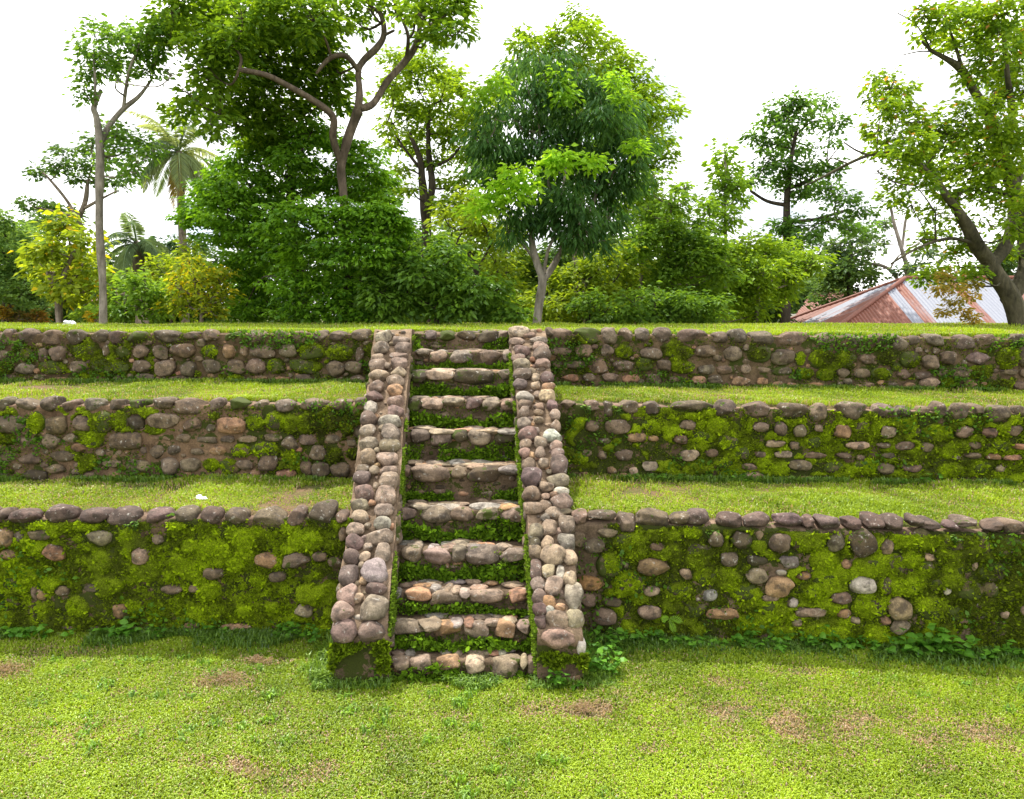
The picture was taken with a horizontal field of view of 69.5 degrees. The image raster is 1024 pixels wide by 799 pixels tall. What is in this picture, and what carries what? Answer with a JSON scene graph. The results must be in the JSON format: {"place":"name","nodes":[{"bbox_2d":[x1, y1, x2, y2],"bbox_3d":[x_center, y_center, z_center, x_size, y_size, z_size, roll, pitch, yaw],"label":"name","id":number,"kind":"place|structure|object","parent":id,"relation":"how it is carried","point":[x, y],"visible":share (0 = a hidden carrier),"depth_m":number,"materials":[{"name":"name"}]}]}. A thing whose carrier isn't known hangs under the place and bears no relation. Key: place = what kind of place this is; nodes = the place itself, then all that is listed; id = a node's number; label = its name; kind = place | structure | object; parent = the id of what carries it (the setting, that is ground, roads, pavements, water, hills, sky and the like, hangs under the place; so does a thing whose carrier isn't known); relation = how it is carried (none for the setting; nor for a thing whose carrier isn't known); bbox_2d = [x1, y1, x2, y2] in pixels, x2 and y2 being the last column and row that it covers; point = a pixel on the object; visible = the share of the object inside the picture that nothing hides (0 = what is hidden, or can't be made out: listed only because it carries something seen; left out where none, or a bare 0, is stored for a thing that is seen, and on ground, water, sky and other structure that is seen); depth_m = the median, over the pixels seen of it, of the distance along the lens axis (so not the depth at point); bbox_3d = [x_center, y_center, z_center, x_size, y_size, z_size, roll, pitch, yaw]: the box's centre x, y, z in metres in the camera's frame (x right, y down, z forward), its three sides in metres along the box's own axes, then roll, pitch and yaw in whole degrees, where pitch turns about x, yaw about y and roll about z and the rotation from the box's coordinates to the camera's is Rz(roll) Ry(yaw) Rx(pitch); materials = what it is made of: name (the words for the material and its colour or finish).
{"place":"outdoors","nodes":[
{"label":"outdoors","id":0,"kind":"place"},
{"bbox_2d":[0,321,1023,337],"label":"top terrace","id":1,"kind":"structure","parent":0,"point":[616,334],"depth_m":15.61,"materials":[{"name":"plant"}]},
{"bbox_2d":[0,304,16,321],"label":"ornamental bush","id":2,"kind":"object","parent":1,"relation":"on","point":[4,311],"visible":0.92,"depth_m":18.36,"materials":[{"name":"brown plant"}]},
{"bbox_2d":[4,307,32,322],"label":"ornamental bush","id":3,"kind":"object","parent":1,"relation":"on","point":[18,317],"visible":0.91,"depth_m":18.34,"materials":[{"name":"brown plant"}]},
{"bbox_2d":[0,208,69,322],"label":"broadleaf tree","id":4,"kind":"object","parent":1,"relation":"on","point":[12,287],"visible":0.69,"depth_m":18.13,"materials":[{"name":"green plant"}]},
{"bbox_2d":[20,307,53,322],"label":"ornamental bush","id":5,"kind":"object","parent":1,"relation":"on","point":[39,315],"visible":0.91,"depth_m":18.42,"materials":[{"name":"brown plant"}]},
{"bbox_2d":[8,202,122,322],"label":"fruit tree","id":6,"kind":"object","parent":1,"relation":"on","point":[64,229],"visible":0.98,"depth_m":16.68,"materials":[{"name":"green plant"}]},
{"bbox_2d":[63,320,75,323],"bbox_3d":[-8.645,-1.473,14.428,0.282,0.161,0.220,0,7,0],"label":"plastic bag","id":7,"kind":"object","parent":1,"relation":"on","point":[68,322],"visible":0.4,"depth_m":14.36,"materials":[{"name":"white plastic"}]},
{"bbox_2d":[82,305,111,322],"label":"ornamental bush","id":8,"kind":"object","parent":1,"relation":"on","point":[91,319],"visible":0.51,"depth_m":16.12,"materials":[{"name":"yellow plant"}]},
{"bbox_2d":[61,12,184,323],"bbox_3d":[-7.777,-4.642,15.215,2.568,6.536,2.119,0,7,0],"label":"slender tree","id":9,"kind":"object","parent":1,"relation":"on","point":[106,135],"visible":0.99,"depth_m":14.97,"materials":[{"name":"green plant"}]},
{"bbox_2d":[83,267,188,324],"bbox_3d":[-8.352,-2.220,16.431,2.168,1.457,1.543,0,7,0],"label":"shrub","id":10,"kind":"object","parent":1,"relation":"on","point":[123,311],"visible":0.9,"depth_m":16.16,"materials":[{"name":"green plant"}]},
{"bbox_2d":[133,233,208,323],"bbox_3d":[-8.138,-2.736,17.883,1.803,2.491,1.709,-1,7,-11],"label":"shrub","id":11,"kind":"object","parent":1,"relation":"on","point":[167,261],"visible":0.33,"depth_m":17.64,"materials":[{"name":"green plant"}]},
{"bbox_2d":[144,251,246,322],"bbox_3d":[-6.825,-2.305,15.867,2.206,1.664,1.464,0,7,0],"label":"croton shrub","id":12,"kind":"object","parent":1,"relation":"on","point":[209,298],"visible":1,"depth_m":15.80,"materials":[{"name":"green plant"}]},
{"bbox_2d":[164,112,421,323],"bbox_3d":[-4.994,-3.908,16.409,6.363,5.186,5.077,0,7,0],"label":"dense evergreen","id":13,"kind":"object","parent":1,"relation":"on","point":[221,192],"visible":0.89,"depth_m":15.93,"materials":[{"name":"green plant"}]},
{"bbox_2d":[128,0,482,323],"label":"spreading tree","id":14,"kind":"object","parent":1,"relation":"on","point":[228,49],"visible":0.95,"depth_m":14.93,"materials":[{"name":"green plant"}]},
{"bbox_2d":[352,223,537,324],"bbox_3d":[-1.417,-2.497,15.356,3.931,2.306,2.291,0,7,0],"label":"laurel shrub","id":15,"kind":"object","parent":1,"relation":"on","point":[469,294],"visible":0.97,"depth_m":15.08,"materials":[{"name":"green plant"}]},
{"bbox_2d":[423,184,537,321],"bbox_3d":[-0.781,-3.137,18.585,2.970,4.438,2.281,0,7,0],"label":"shrub","id":16,"kind":"object","parent":1,"relation":"on","point":[475,230],"visible":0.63,"depth_m":18.44,"materials":[{"name":"green plant"}]},
{"bbox_2d":[445,39,675,324],"bbox_3d":[0.968,-4.296,15.085,4.691,5.867,3.614,0,7,0],"label":"feathery tree","id":17,"kind":"object","parent":1,"relation":"on","point":[565,155],"visible":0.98,"depth_m":14.65,"materials":[{"name":"green plant"}]},
{"bbox_2d":[455,1,692,322],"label":"tall light tree","id":18,"kind":"object","parent":1,"relation":"on","point":[590,35],"visible":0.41,"depth_m":20.73,"materials":[{"name":"green plant"}]},
{"bbox_2d":[501,240,657,323],"bbox_3d":[1.532,-2.581,17.357,3.942,2.367,2.568,0,7,0],"label":"shrub","id":19,"kind":"object","parent":1,"relation":"on","point":[567,279],"visible":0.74,"depth_m":17.29,"materials":[{"name":"green plant"}]},
{"bbox_2d":[564,280,741,323],"bbox_3d":[3.019,-1.998,16.061,3.788,1.225,1.849,0,7,0],"label":"shrub","id":20,"kind":"object","parent":1,"relation":"on","point":[653,306],"visible":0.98,"depth_m":15.96,"materials":[{"name":"green plant"}]},
{"bbox_2d":[615,165,752,319],"bbox_3d":[4.162,-3.464,18.378,3.276,4.607,2.938,0,7,0],"label":"tree","id":21,"kind":"object","parent":1,"relation":"on","point":[672,271],"visible":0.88,"depth_m":17.78,"materials":[{"name":"green plant"}]},
{"bbox_2d":[694,137,757,322],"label":"young tree","id":22,"kind":"object","parent":1,"relation":"on","point":[734,188],"visible":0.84,"depth_m":20.37,"materials":[{"name":"green plant"}]},
{"bbox_2d":[691,226,840,322],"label":"thicket tree","id":23,"kind":"object","parent":1,"relation":"on","point":[784,264],"visible":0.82,"depth_m":19.40,"materials":[{"name":"green plant"}]},
{"bbox_2d":[804,0,1023,325],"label":"gnarled tree","id":24,"kind":"object","parent":1,"relation":"on","point":[1003,139],"visible":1,"depth_m":14.43,"materials":[{"name":"green plant"}]},
{"bbox_2d":[0,319,1023,798],"bbox_3d":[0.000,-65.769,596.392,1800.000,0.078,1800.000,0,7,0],"label":"lawn","id":25,"kind":"structure","parent":0,"point":[590,715],"depth_m":5.32,"materials":[{"name":"plant"}]},
{"bbox_2d":[0,659,38,678],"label":"dry clippings","id":26,"kind":"object","parent":25,"relation":"on","point":[5,668],"visible":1,"depth_m":6.22,"materials":[{"name":"beige plant"}]},
{"bbox_2d":[0,623,47,638],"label":"leafy weed","id":27,"kind":"object","parent":25,"relation":"on","point":[19,632],"visible":0.87,"depth_m":6.83,"materials":[{"name":"green plant"}]},
{"bbox_2d":[0,218,65,322],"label":"background tree","id":28,"kind":"object","parent":25,"relation":"on","point":[43,302],"visible":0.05,"depth_m":27.89,"materials":[{"name":"green plant"}]},
{"bbox_2d":[15,202,66,249],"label":"background tree","id":29,"kind":"object","parent":25,"relation":"on","point":[36,218],"visible":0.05,"depth_m":34.18,"materials":[{"name":"green plant"}]},
{"bbox_2d":[32,624,76,640],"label":"leafy weed","id":30,"kind":"object","parent":25,"relation":"on","point":[41,627],"visible":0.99,"depth_m":6.84,"materials":[{"name":"green plant"}]},
{"bbox_2d":[16,240,110,322],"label":"background tree","id":31,"kind":"object","parent":25,"relation":"on","point":[70,310],"visible":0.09,"depth_m":28.83,"materials":[{"name":"green plant"}]},
{"bbox_2d":[8,130,138,320],"bbox_3d":[-15.705,-4.787,26.950,4.159,9.536,2.669,1,7,10],"label":"umbrella tree","id":32,"kind":"object","parent":25,"relation":"on","point":[54,171],"visible":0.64,"depth_m":26.34,"materials":[{"name":"green plant"}]},
{"bbox_2d":[91,616,137,636],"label":"leafy weed","id":33,"kind":"object","parent":25,"relation":"on","point":[123,622],"visible":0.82,"depth_m":6.80,"materials":[{"name":"green plant"}]},
{"bbox_2d":[64,260,169,323],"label":"background tree","id":34,"kind":"object","parent":25,"relation":"on","point":[80,313],"visible":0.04,"depth_m":25.73,"materials":[{"name":"green plant"}]},
{"bbox_2d":[104,211,170,323],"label":"fan palm","id":35,"kind":"object","parent":25,"relation":"on","point":[125,258],"visible":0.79,"depth_m":23.23,"materials":[{"name":"green plant"}]},
{"bbox_2d":[115,624,166,639],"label":"leafy weed","id":36,"kind":"object","parent":25,"relation":"on","point":[139,628],"visible":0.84,"depth_m":6.84,"materials":[{"name":"green plant"}]},
{"bbox_2d":[89,232,213,277],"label":"dark tree","id":37,"kind":"object","parent":25,"relation":"on","point":[169,245],"visible":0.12,"depth_m":31.18,"materials":[{"name":"green plant"}]},
{"bbox_2d":[125,98,222,322],"bbox_3d":[-11.632,-4.901,25.653,3.196,10.269,3.307,0,7,0],"label":"coconut palm","id":38,"kind":"object","parent":25,"relation":"on","point":[184,165],"visible":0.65,"depth_m":24.93,"materials":[{"name":"green plant"}]},
{"bbox_2d":[0,499,353,636],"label":"stone wall","id":39,"kind":"structure","parent":25,"relation":"on","point":[65,567],"depth_m":6.88,"materials":[{"name":"green stone"}]},
{"bbox_2d":[123,520,138,531],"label":"leafy weed","id":40,"kind":"object","parent":39,"relation":"on","point":[135,526],"visible":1,"depth_m":6.79,"materials":[{"name":"green plant"}]},
{"bbox_2d":[160,248,232,322],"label":"background tree","id":41,"kind":"object","parent":25,"relation":"on","point":[206,319],"visible":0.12,"depth_m":27.39,"materials":[{"name":"green plant"}]},
{"bbox_2d":[180,619,226,633],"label":"leafy weed","id":42,"kind":"object","parent":25,"relation":"on","point":[206,627],"visible":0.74,"depth_m":6.89,"materials":[{"name":"green plant"}]},
{"bbox_2d":[174,667,253,692],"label":"dry clippings","id":43,"kind":"object","parent":25,"relation":"on","point":[221,678],"visible":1,"depth_m":6.07,"materials":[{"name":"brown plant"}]},
{"bbox_2d":[239,651,273,669],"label":"dry clippings","id":44,"kind":"object","parent":25,"relation":"on","point":[257,656],"visible":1,"depth_m":6.38,"materials":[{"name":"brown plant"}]},
{"bbox_2d":[240,755,311,781],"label":"dry clippings","id":45,"kind":"object","parent":25,"relation":"on","point":[257,770],"visible":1,"depth_m":4.81,"materials":[{"name":"beige plant"}]},
{"bbox_2d":[270,621,300,638],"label":"leafy weed","id":46,"kind":"object","parent":25,"relation":"on","point":[278,626],"visible":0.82,"depth_m":6.87,"materials":[{"name":"green plant"}]},
{"bbox_2d":[290,623,330,641],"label":"leafy weed","id":47,"kind":"object","parent":25,"relation":"on","point":[313,637],"visible":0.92,"depth_m":6.79,"materials":[{"name":"green plant"}]},
{"bbox_2d":[368,667,377,679],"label":"leafy weed","id":48,"kind":"object","parent":25,"relation":"on","point":[374,677],"visible":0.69,"depth_m":6.02,"materials":[{"name":"green plant"}]},
{"bbox_2d":[336,193,431,322],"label":"background tree","id":49,"kind":"object","parent":25,"relation":"on","point":[416,226],"visible":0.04,"depth_m":29.07,"materials":[{"name":"green plant"}]},
{"bbox_2d":[93,220,758,323],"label":"woodland","id":50,"kind":"object","parent":25,"relation":"on","point":[217,258],"depth_m":51.60,"materials":[{"name":"green plant"}]},
{"bbox_2d":[367,44,491,322],"bbox_3d":[-2.325,-5.054,22.641,3.850,11.058,4.730,0,7,0],"label":"forked tree","id":51,"kind":"object","parent":25,"relation":"on","point":[442,81],"visible":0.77,"depth_m":21.93,"materials":[{"name":"green plant"}]},
{"bbox_2d":[397,224,484,322],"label":"background tree","id":52,"kind":"object","parent":25,"relation":"on","point":[462,241],"visible":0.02,"depth_m":28.13,"materials":[{"name":"green plant"}]},
{"bbox_2d":[325,326,590,684],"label":"stone staircase","id":53,"kind":"structure","parent":25,"relation":"on","point":[459,555],"depth_m":7.04,"materials":[{"name":"grey stone"}]},
{"bbox_2d":[439,186,500,267],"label":"background tree","id":54,"kind":"object","parent":25,"relation":"on","point":[455,227],"visible":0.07,"depth_m":29.58,"materials":[{"name":"green plant"}]},
{"bbox_2d":[456,215,550,322],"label":"background tree","id":55,"kind":"object","parent":25,"relation":"on","point":[527,258],"visible":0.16,"depth_m":26.58,"materials":[{"name":"green plant"}]},
{"bbox_2d":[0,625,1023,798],"bbox_3d":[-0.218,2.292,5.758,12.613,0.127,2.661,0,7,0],"label":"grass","id":56,"kind":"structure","parent":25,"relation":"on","point":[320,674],"depth_m":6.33,"materials":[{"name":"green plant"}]},
{"bbox_2d":[547,668,582,690],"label":"leafy weed","id":57,"kind":"object","parent":25,"relation":"on","point":[556,678],"visible":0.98,"depth_m":5.94,"materials":[{"name":"green plant"}]},
{"bbox_2d":[558,696,601,714],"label":"dry clippings","id":58,"kind":"object","parent":25,"relation":"on","point":[581,706],"visible":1,"depth_m":5.61,"materials":[{"name":"beige plant"}]},
{"bbox_2d":[522,238,649,322],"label":"background tree","id":59,"kind":"object","parent":25,"relation":"on","point":[568,258],"visible":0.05,"depth_m":25.83,"materials":[{"name":"green plant"}]},
{"bbox_2d":[573,642,627,673],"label":"leafy weed","id":60,"kind":"object","parent":25,"relation":"on","point":[601,660],"visible":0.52,"depth_m":6.11,"materials":[{"name":"green plant"}]},
{"bbox_2d":[585,627,627,655],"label":"leafy weed","id":61,"kind":"object","parent":25,"relation":"on","point":[610,640],"visible":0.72,"depth_m":6.54,"materials":[{"name":"green plant"}]},
{"bbox_2d":[595,625,642,639],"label":"leafy weed","id":62,"kind":"object","parent":25,"relation":"on","point":[599,627],"visible":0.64,"depth_m":6.72,"materials":[{"name":"green plant"}]},
{"bbox_2d":[619,627,662,643],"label":"leafy weed","id":63,"kind":"object","parent":25,"relation":"on","point":[649,632],"visible":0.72,"depth_m":6.72,"materials":[{"name":"green plant"}]},
{"bbox_2d":[599,192,696,322],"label":"background tree","id":64,"kind":"object","parent":25,"relation":"on","point":[627,237],"visible":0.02,"depth_m":27.13,"materials":[{"name":"green plant"}]},
{"bbox_2d":[654,627,706,647],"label":"leafy weed","id":65,"kind":"object","parent":25,"relation":"on","point":[662,632],"visible":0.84,"depth_m":6.66,"materials":[{"name":"green plant"}]},
{"bbox_2d":[654,228,735,322],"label":"background tree","id":66,"kind":"object","parent":25,"relation":"on","point":[701,269],"visible":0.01,"depth_m":28.26,"materials":[{"name":"green plant"}]},
{"bbox_2d":[689,634,728,645],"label":"leafy weed","id":67,"kind":"object","parent":25,"relation":"on","point":[718,641],"visible":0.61,"depth_m":6.64,"materials":[{"name":"green plant"}]},
{"bbox_2d":[730,629,760,642],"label":"leafy weed","id":68,"kind":"object","parent":25,"relation":"on","point":[747,632],"visible":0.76,"depth_m":6.67,"materials":[{"name":"green plant"}]},
{"bbox_2d":[732,634,782,650],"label":"leafy weed","id":69,"kind":"object","parent":25,"relation":"on","point":[741,638],"visible":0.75,"depth_m":6.61,"materials":[{"name":"green plant"}]},
{"bbox_2d":[701,256,819,322],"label":"background tree","id":70,"kind":"object","parent":25,"relation":"on","point":[776,313],"visible":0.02,"depth_m":27.24,"materials":[{"name":"green plant"}]},
{"bbox_2d":[764,634,816,653],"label":"leafy weed","id":71,"kind":"object","parent":25,"relation":"on","point":[780,646],"visible":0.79,"depth_m":6.57,"materials":[{"name":"green plant"}]},
{"bbox_2d":[571,507,1023,648],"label":"stone wall","id":72,"kind":"structure","parent":25,"relation":"on","point":[874,577],"depth_m":6.63,"materials":[{"name":"green stone"}]},
{"bbox_2d":[661,614,682,631],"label":"leafy weed","id":73,"kind":"object","parent":72,"relation":"attached to","point":[677,621],"visible":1,"depth_m":6.68,"materials":[{"name":"green plant"}]},
{"bbox_2d":[950,534,962,545],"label":"leafy weed","id":74,"kind":"object","parent":72,"relation":"on","point":[954,537],"visible":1,"depth_m":6.44,"materials":[{"name":"green plant"}]},
{"bbox_2d":[734,85,886,322],"bbox_3d":[10.868,-5.483,26.499,6.209,11.024,4.332,0,7,0],"label":"dark crowned tree","id":75,"kind":"object","parent":25,"relation":"on","point":[789,173],"visible":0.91,"depth_m":25.83,"materials":[{"name":"green plant"}]},
{"bbox_2d":[798,631,831,646],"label":"leafy weed","id":76,"kind":"object","parent":25,"relation":"on","point":[816,640],"visible":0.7,"depth_m":6.59,"materials":[{"name":"green plant"}]},
{"bbox_2d":[777,292,855,321],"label":"shed","id":77,"kind":"structure","parent":25,"relation":"on","point":[802,309],"depth_m":35.17,"materials":[{"name":"metal"}]},
{"bbox_2d":[791,275,846,313],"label":"background tree","id":78,"kind":"object","parent":25,"relation":"on","point":[809,283],"visible":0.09,"depth_m":36.66,"materials":[{"name":"green plant"}]},
{"bbox_2d":[807,624,861,651],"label":"leafy weed","id":79,"kind":"object","parent":25,"relation":"on","point":[822,635],"visible":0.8,"depth_m":6.59,"materials":[{"name":"green plant"}]},
{"bbox_2d":[802,219,893,308],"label":"background tree","id":80,"kind":"object","parent":25,"relation":"on","point":[847,273],"visible":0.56,"depth_m":32.29,"materials":[{"name":"green plant"}]},
{"bbox_2d":[847,634,880,649],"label":"leafy weed","id":81,"kind":"object","parent":25,"relation":"on","point":[875,644],"visible":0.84,"depth_m":6.60,"materials":[{"name":"green plant"}]},
{"bbox_2d":[804,206,956,278],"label":"bare stemmed tree","id":82,"kind":"object","parent":25,"relation":"on","point":[907,268],"visible":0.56,"depth_m":33.03,"materials":[{"name":"green plant"}]},
{"bbox_2d":[884,633,923,655],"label":"leafy weed","id":83,"kind":"object","parent":25,"relation":"on","point":[911,641],"visible":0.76,"depth_m":6.50,"materials":[{"name":"green plant"}]},
{"bbox_2d":[894,628,965,656],"bbox_3d":[3.641,2.147,6.499,0.601,0.288,0.352,0,7,0],"label":"leafy weed","id":84,"kind":"object","parent":25,"relation":"on","point":[926,644],"visible":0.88,"depth_m":6.44,"materials":[{"name":"green plant"}]},
{"bbox_2d":[925,623,981,657],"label":"leafy weed","id":85,"kind":"object","parent":25,"relation":"on","point":[972,640],"visible":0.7,"depth_m":6.48,"materials":[{"name":"green plant"}]},
{"bbox_2d":[955,238,1017,275],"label":"background tree","id":86,"kind":"object","parent":25,"relation":"on","point":[1008,266],"visible":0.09,"depth_m":32.75,"materials":[{"name":"green plant"}]},
{"bbox_2d":[975,644,1019,662],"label":"leafy weed","id":87,"kind":"object","parent":25,"relation":"on","point":[991,652],"visible":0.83,"depth_m":6.40,"materials":[{"name":"green plant"}]},
{"bbox_2d":[1001,639,1023,662],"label":"leafy weed","id":88,"kind":"object","parent":25,"relation":"on","point":[1012,649],"visible":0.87,"depth_m":6.42,"materials":[{"name":"green plant"}]},
{"bbox_2d":[0,0,1023,315],"label":"sky","id":89,"kind":"structure","parent":0,"point":[727,58],"materials":[{"name":"white"}]},
{"bbox_2d":[0,471,1023,528],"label":"terrace","id":90,"kind":"structure","parent":0,"point":[302,491],"depth_m":7.56,"materials":[{"name":"plant"}]},
{"bbox_2d":[0,395,366,480],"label":"stone wall","id":91,"kind":"structure","parent":90,"relation":"on","point":[52,437],"depth_m":8.15,"materials":[{"name":"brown stone"}]},
{"bbox_2d":[196,494,207,501],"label":"litter","id":92,"kind":"object","parent":90,"relation":"on","point":[198,496],"visible":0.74,"depth_m":7.36,"materials":[{"name":"white paper"}]},
{"bbox_2d":[558,399,1023,482],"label":"stone wall","id":93,"kind":"structure","parent":90,"relation":"on","point":[853,440],"depth_m":8.22,"materials":[{"name":"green stone"}]},
{"bbox_2d":[581,404,592,414],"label":"leafy weed","id":94,"kind":"object","parent":93,"relation":"attached to","point":[589,409],"visible":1,"depth_m":8.26,"materials":[{"name":"green plant"}]},
{"bbox_2d":[920,473,942,482],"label":"leafy weed","id":95,"kind":"object","parent":90,"relation":"on","point":[939,474],"visible":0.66,"depth_m":8.12,"materials":[{"name":"green plant"}]},
{"bbox_2d":[1,383,1023,409],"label":"terrace","id":96,"kind":"structure","parent":0,"point":[48,386],"depth_m":9.08,"materials":[{"name":"plant"}]},
{"bbox_2d":[0,328,373,381],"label":"stone wall","id":97,"kind":"structure","parent":96,"relation":"on","point":[30,354],"depth_m":10.16,"materials":[{"name":"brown stone"}]},
{"bbox_2d":[0,376,1023,407],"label":"grass","id":98,"kind":"structure","parent":96,"relation":"on","point":[130,389],"depth_m":9.24,"materials":[{"name":"green plant"}]},
{"bbox_2d":[545,327,1023,390],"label":"stone wall","id":99,"kind":"structure","parent":96,"relation":"on","point":[587,356],"depth_m":9.86,"materials":[{"name":"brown stone"}]},
{"bbox_2d":[791,276,1023,322],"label":"tin roofed house","id":100,"kind":"structure","parent":0,"point":[900,300],"depth_m":25.38,"materials":[{"name":"metal"}]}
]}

